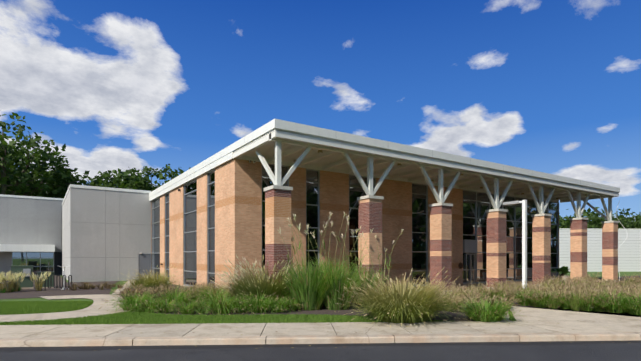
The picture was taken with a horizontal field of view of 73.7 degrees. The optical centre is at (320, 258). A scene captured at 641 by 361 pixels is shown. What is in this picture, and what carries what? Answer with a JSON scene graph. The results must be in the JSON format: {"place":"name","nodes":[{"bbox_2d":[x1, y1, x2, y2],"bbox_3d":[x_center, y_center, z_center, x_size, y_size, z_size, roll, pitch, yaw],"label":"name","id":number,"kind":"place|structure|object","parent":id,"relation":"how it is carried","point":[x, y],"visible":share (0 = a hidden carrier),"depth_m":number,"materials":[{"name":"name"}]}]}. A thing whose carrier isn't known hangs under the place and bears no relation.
{"place":"outdoors","nodes":[
{"label":"outdoors","id":0,"kind":"place"},
{"bbox_2d":[61,211,61,251],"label":"grey slot window","id":1,"kind":"structure","parent":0,"point":[61,231],"depth_m":46.66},
{"bbox_2d":[0,343,640,360],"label":"road","id":2,"kind":"structure","parent":0,"point":[594,352],"depth_m":9.03,"materials":[{"name":"grey asphalt"}]},
{"bbox_2d":[0,332,640,346],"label":"kerb","id":3,"kind":"structure","parent":2,"relation":"on","point":[252,340],"depth_m":10.09,"materials":[{"name":"concrete"}]},
{"bbox_2d":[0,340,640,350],"bbox_3d":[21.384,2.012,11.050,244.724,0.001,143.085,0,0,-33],"label":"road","id":4,"kind":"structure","parent":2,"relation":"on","point":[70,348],"depth_m":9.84,"materials":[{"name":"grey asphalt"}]},
{"bbox_2d":[41,320,613,350],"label":"leaf litter","id":5,"kind":"object","parent":2,"relation":"on","point":[327,331],"visible":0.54,"depth_m":10.70,"materials":[{"name":"brown plant"}]},
{"bbox_2d":[0,320,640,338],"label":"sidewalk","id":6,"kind":"structure","parent":0,"point":[221,329],"depth_m":11.33,"materials":[{"name":"concrete"}]},
{"bbox_2d":[0,272,640,320],"bbox_3d":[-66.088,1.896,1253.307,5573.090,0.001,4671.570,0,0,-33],"label":"site lawn","id":7,"kind":"structure","parent":0,"point":[599,275],"depth_m":22.27,"materials":[{"name":"green plant"}]},
{"bbox_2d":[0,144,33,195],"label":"tree trunk limbs","id":8,"kind":"object","parent":7,"relation":"on","point":[14,162],"visible":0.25,"depth_m":62.04,"materials":[{"name":"green plant"}]},
{"bbox_2d":[0,112,76,195],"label":"tree","id":9,"kind":"object","parent":7,"relation":"on","point":[23,181],"visible":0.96,"depth_m":58.54,"materials":[{"name":"green plant"}]},
{"bbox_2d":[0,144,76,195],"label":"tree trunk limbs","id":10,"kind":"object","parent":7,"relation":"on","point":[27,168],"depth_m":65.00,"materials":[{"name":"green plant"}]},
{"bbox_2d":[27,179,79,197],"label":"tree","id":11,"kind":"object","parent":7,"relation":"on","point":[54,191],"visible":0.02,"depth_m":60.77,"materials":[{"name":"green plant"}]},
{"bbox_2d":[0,275,117,298],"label":"mulch bed","id":12,"kind":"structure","parent":7,"relation":"on","point":[33,293],"depth_m":23.34,"materials":[{"name":"brown soil"}]},
{"bbox_2d":[11,265,54,288],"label":"utility cabinets","id":13,"kind":"object","parent":12,"relation":"on","point":[26,283],"visible":0.67,"depth_m":26.10,"materials":[{"name":"grey"}]},
{"bbox_2d":[45,275,71,289],"bbox_3d":[-15.304,1.422,24.954,1.666,0.888,0.140,0,0,-1],"label":"bike rack","id":14,"kind":"object","parent":12,"relation":"on","point":[57,281],"visible":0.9,"depth_m":24.94,"materials":[{"name":"black metal"}]},
{"bbox_2d":[0,271,122,292],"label":"ornamental grass","id":15,"kind":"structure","parent":12,"relation":"on","point":[10,286],"depth_m":24.41,"materials":[{"name":"beige plant"}]},
{"bbox_2d":[59,265,70,289],"bbox_3d":[-15.305,1.148,25.526,0.709,1.436,0.280,0,0,-33],"label":"bike repair stand","id":16,"kind":"object","parent":12,"relation":"on","point":[63,272],"visible":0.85,"depth_m":25.47,"materials":[{"name":"white paint"}]},
{"bbox_2d":[0,184,150,281],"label":"grey wing precast walls","id":17,"kind":"structure","parent":7,"relation":"on","point":[106,233],"depth_m":35.71,"materials":[{"name":"grey concrete"}]},
{"bbox_2d":[0,252,53,275],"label":"glazing frames","id":18,"kind":"structure","parent":17,"relation":"attached to","point":[5,262],"depth_m":43.90,"materials":[{"name":"grey metal"}]},
{"bbox_2d":[12,252,53,274],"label":"window","id":19,"kind":"structure","parent":17,"relation":"in","point":[33,258],"depth_m":45.26,"materials":[{"name":"grey"}]},
{"bbox_2d":[36,252,61,275],"bbox_3d":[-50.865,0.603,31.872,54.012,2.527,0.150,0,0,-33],"label":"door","id":20,"kind":"structure","parent":17,"relation":"in","point":[57,262],"depth_m":46.44,"materials":[{"name":"black glass"}]},
{"bbox_2d":[138,254,150,276],"bbox_3d":[-14.984,0.741,36.409,1.039,2.250,0.090,0,0,-33],"label":"grey wing service door","id":21,"kind":"structure","parent":17,"relation":"in","point":[144,262],"depth_m":36.42,"materials":[{"name":"grey metal"}]},
{"bbox_2d":[43,166,118,197],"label":"tree","id":22,"kind":"object","parent":7,"relation":"on","point":[77,177],"visible":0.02,"depth_m":66.43,"materials":[{"name":"green plant"}]},
{"bbox_2d":[79,169,141,188],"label":"tree trunk limbs","id":23,"kind":"object","parent":7,"relation":"on","point":[114,180],"visible":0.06,"depth_m":72.76,"materials":[{"name":"green plant"}]},
{"bbox_2d":[90,168,154,191],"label":"tree trunk limbs","id":24,"kind":"object","parent":7,"relation":"on","point":[133,181],"visible":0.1,"depth_m":67.36,"materials":[{"name":"green plant"}]},
{"bbox_2d":[112,166,163,188],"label":"tree trunk limbs","id":25,"kind":"object","parent":7,"relation":"on","point":[153,172],"visible":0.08,"depth_m":79.03,"materials":[{"name":"green plant"}]},
{"bbox_2d":[142,164,182,190],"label":"tree","id":26,"kind":"object","parent":7,"relation":"on","point":[172,175],"visible":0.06,"depth_m":72.01,"materials":[{"name":"green plant"}]},
{"bbox_2d":[0,300,515,324],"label":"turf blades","id":27,"kind":"object","parent":7,"relation":"on","point":[51,306],"visible":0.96,"depth_m":13.17,"materials":[{"name":"green plant"}]},
{"bbox_2d":[0,280,640,321],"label":"paths","id":28,"kind":"structure","parent":7,"relation":"on","point":[526,313],"depth_m":14.37,"materials":[{"name":"concrete"}]},
{"bbox_2d":[151,159,553,294],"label":"brick walls","id":29,"kind":"structure","parent":7,"relation":"on","point":[238,207],"depth_m":24.45,"materials":[{"name":"brick"}]},
{"bbox_2d":[152,165,557,286],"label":"window","id":30,"kind":"structure","parent":29,"relation":"in","point":[419,260],"depth_m":28.29,"materials":[{"name":"black glass"}]},
{"bbox_2d":[152,163,558,285],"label":"building mullions","id":31,"kind":"object","parent":29,"relation":"attached to","point":[318,227],"visible":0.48,"depth_m":28.52,"materials":[{"name":"grey metal"}]},
{"bbox_2d":[149,119,619,202],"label":"roof","id":32,"kind":"structure","parent":29,"relation":"on","point":[222,157],"depth_m":22.85,"materials":[{"name":"white metal"}]},
{"bbox_2d":[233,130,618,202],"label":"canopy beams","id":33,"kind":"structure","parent":32,"relation":"attached to","point":[301,142],"depth_m":23.21,"materials":[{"name":"white metal"}]},
{"bbox_2d":[293,150,586,198],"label":"canopy downlights","id":34,"kind":"object","parent":32,"relation":"attached to","point":[321,151],"visible":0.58,"depth_m":22.34,"materials":[{"name":"white metal"}]},
{"bbox_2d":[466,253,474,282],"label":"entrance doors","id":35,"kind":"structure","parent":29,"relation":"attached to","point":[470,268],"depth_m":30.92,"materials":[{"name":"grey"}]},
{"bbox_2d":[464,240,476,251],"bbox_3d":[10.857,-0.864,30.858,1.417,0.900,0.050,0,0,-33],"label":"building entrance header","id":36,"kind":"object","parent":29,"relation":"attached to","point":[470,245],"visible":1,"depth_m":30.80},
{"bbox_2d":[155,276,640,320],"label":"planting bed","id":37,"kind":"object","parent":7,"relation":"on","point":[323,310],"visible":0.08,"depth_m":14.49,"materials":[{"name":"brown soil"}]},
{"bbox_2d":[119,265,181,290],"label":"mound grass","id":38,"kind":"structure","parent":37,"relation":"on","point":[142,279],"depth_m":23.15,"materials":[{"name":"green plant"}]},
{"bbox_2d":[109,281,243,302],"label":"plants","id":39,"kind":"object","parent":37,"relation":"on","point":[134,290],"visible":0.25,"depth_m":18.77,"materials":[{"name":"green plant"}]},
{"bbox_2d":[99,282,305,315],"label":"fountain grass","id":40,"kind":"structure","parent":37,"relation":"on","point":[220,304],"depth_m":14.77,"materials":[{"name":"green plant"}]},
{"bbox_2d":[167,281,354,303],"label":"meadow grasses","id":41,"kind":"object","parent":37,"relation":"on","point":[202,289],"visible":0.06,"depth_m":18.07,"materials":[{"name":"green plant"}]},
{"bbox_2d":[211,255,312,302],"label":"ornamental grass","id":42,"kind":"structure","parent":37,"relation":"on","point":[259,284],"depth_m":16.46,"materials":[{"name":"beige plant"}]},
{"bbox_2d":[270,212,403,309],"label":"ornamental grass","id":43,"kind":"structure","parent":37,"relation":"on","point":[316,288],"depth_m":15.40,"materials":[{"name":"green plant"}]},
{"bbox_2d":[334,268,473,326],"bbox_3d":[2.504,1.062,13.046,4.427,1.628,4.484,0,0,-33],"label":"grass mound","id":44,"kind":"object","parent":37,"relation":"on","point":[398,304],"depth_m":12.28,"materials":[{"name":"green plant"}]},
{"bbox_2d":[451,290,521,322],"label":"fountain grass","id":45,"kind":"object","parent":37,"relation":"on","point":[482,311],"depth_m":12.59,"materials":[{"name":"green plant"}]},
{"bbox_2d":[354,272,640,311],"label":"meadow grasses","id":46,"kind":"object","parent":37,"relation":"on","point":[497,292],"visible":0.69,"depth_m":17.84,"materials":[{"name":"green plant"}]},
{"bbox_2d":[503,200,526,287],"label":"light column","id":47,"kind":"structure","parent":37,"relation":"on","point":[524,241],"depth_m":20.15,"materials":[{"name":"white metal"}]},
{"bbox_2d":[507,285,640,315],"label":"fountain grass row","id":48,"kind":"object","parent":37,"relation":"on","point":[629,304],"visible":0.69,"depth_m":14.99,"materials":[{"name":"green plant"}]},
{"bbox_2d":[559,215,599,228],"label":"tree","id":49,"kind":"object","parent":7,"relation":"on","point":[563,225],"visible":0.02,"depth_m":100.81,"materials":[{"name":"green plant"}]},
{"bbox_2d":[564,207,622,224],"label":"tree limbs","id":50,"kind":"object","parent":7,"relation":"on","point":[585,213],"visible":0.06,"depth_m":147.60,"materials":[{"name":"green plant"}]},
{"bbox_2d":[567,213,621,228],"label":"tree trunk limbs","id":51,"kind":"object","parent":7,"relation":"on","point":[589,221],"visible":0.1,"depth_m":101.10,"materials":[{"name":"green plant"}]},
{"bbox_2d":[559,228,640,271],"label":"white metal building","id":52,"kind":"structure","parent":7,"relation":"on","point":[629,254],"depth_m":59.99,"materials":[{"name":"white metal"}]},
{"bbox_2d":[587,208,640,228],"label":"tree trunk limbs","id":53,"kind":"object","parent":7,"relation":"on","point":[599,220],"visible":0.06,"depth_m":97.66,"materials":[{"name":"green plant"}]},
{"bbox_2d":[613,212,640,228],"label":"tree trunk limbs","id":54,"kind":"object","parent":7,"relation":"on","point":[624,220],"visible":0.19,"depth_m":95.30,"materials":[{"name":"green plant"}]},
{"bbox_2d":[623,208,638,220],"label":"tree limbs","id":55,"kind":"object","parent":7,"relation":"on","point":[635,217],"visible":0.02,"depth_m":145.82,"materials":[{"name":"green plant"}]},
{"bbox_2d":[0,0,640,220],"label":"sky","id":56,"kind":"structure","parent":0,"point":[546,86],"materials":[{"name":"blue"}]},
{"bbox_2d":[405,279,623,292],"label":"walkway","id":57,"kind":"structure","parent":0,"point":[476,284],"depth_m":30.04,"materials":[{"name":"beige concrete"}]},
{"bbox_2d":[264,185,292,293],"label":"brick column","id":58,"kind":"structure","parent":57,"relation":"on","point":[277,206],"depth_m":17.43,"materials":[{"name":"brick"}]},
{"bbox_2d":[256,141,311,185],"bbox_3d":[-1.673,-3.921,18.936,1.768,1.974,2.212,0,0,-33],"label":"steel tree","id":59,"kind":"object","parent":58,"relation":"on","point":[276,179],"visible":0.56,"depth_m":17.93,"materials":[{"name":"grey metal"}]},
{"bbox_2d":[357,195,383,292],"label":"brick column","id":60,"kind":"structure","parent":57,"relation":"on","point":[369,212],"depth_m":20.16,"materials":[{"name":"brick"}]},
{"bbox_2d":[342,153,395,194],"bbox_3d":[2.383,-3.917,20.471,3.217,1.967,0.320,0,0,-33],"label":"steel tree","id":61,"kind":"object","parent":60,"relation":"on","point":[368,189],"visible":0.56,"depth_m":20.38,"materials":[{"name":"grey metal"}]},
{"bbox_2d":[429,203,452,291],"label":"brick column","id":62,"kind":"structure","parent":57,"relation":"on","point":[440,236],"depth_m":22.90,"materials":[{"name":"brick"}]},
{"bbox_2d":[419,165,460,202],"bbox_3d":[6.526,-3.917,23.194,3.217,1.967,0.320,0,0,-33],"label":"steel tree","id":63,"kind":"object","parent":62,"relation":"on","point":[439,196],"visible":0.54,"depth_m":23.08,"materials":[{"name":"grey metal"}]},
{"bbox_2d":[485,209,507,287],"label":"brick column","id":64,"kind":"structure","parent":57,"relation":"on","point":[496,244],"depth_m":25.63,"materials":[{"name":"brick"}]},
{"bbox_2d":[479,176,512,208],"bbox_3d":[10.668,-3.917,25.917,3.217,1.967,0.320,0,0,-33],"label":"steel tree","id":65,"kind":"object","parent":64,"relation":"on","point":[496,202],"visible":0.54,"depth_m":25.81,"materials":[{"name":"grey metal"}]},
{"bbox_2d":[531,213,551,284],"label":"brick column","id":66,"kind":"structure","parent":57,"relation":"on","point":[541,246],"depth_m":28.38,"materials":[{"name":"brick"}]},
{"bbox_2d":[527,184,554,213],"bbox_3d":[14.810,-3.917,28.640,3.217,1.967,0.320,0,0,-33],"label":"steel tree","id":67,"kind":"object","parent":66,"relation":"on","point":[541,206],"visible":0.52,"depth_m":28.54,"materials":[{"name":"grey metal"}]},
{"bbox_2d":[554,266,569,280],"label":"planter cannas","id":68,"kind":"object","parent":57,"relation":"on","point":[563,270],"visible":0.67,"depth_m":31.76,"materials":[{"name":"green plant"}]},
{"bbox_2d":[569,217,587,281],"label":"brick column","id":69,"kind":"structure","parent":57,"relation":"on","point":[578,247],"depth_m":31.11,"materials":[{"name":"brick"}]},
{"bbox_2d":[567,190,589,217],"bbox_3d":[18.952,-3.917,31.363,3.217,1.967,0.320,0,0,-33],"label":"steel tree","id":70,"kind":"object","parent":69,"relation":"on","point":[578,210],"visible":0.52,"depth_m":31.28,"materials":[{"name":"grey metal"}]},
{"bbox_2d":[601,221,618,280],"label":"brick column","id":71,"kind":"structure","parent":57,"relation":"on","point":[609,249],"depth_m":33.82,"materials":[{"name":"brick"}]},
{"bbox_2d":[582,196,611,220],"bbox_3d":[21.969,-3.921,34.479,1.768,1.974,2.212,0,0,-33],"label":"steel tree","id":72,"kind":"object","parent":71,"relation":"on","point":[608,212],"visible":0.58,"depth_m":34.01,"materials":[{"name":"grey metal"}]}
]}

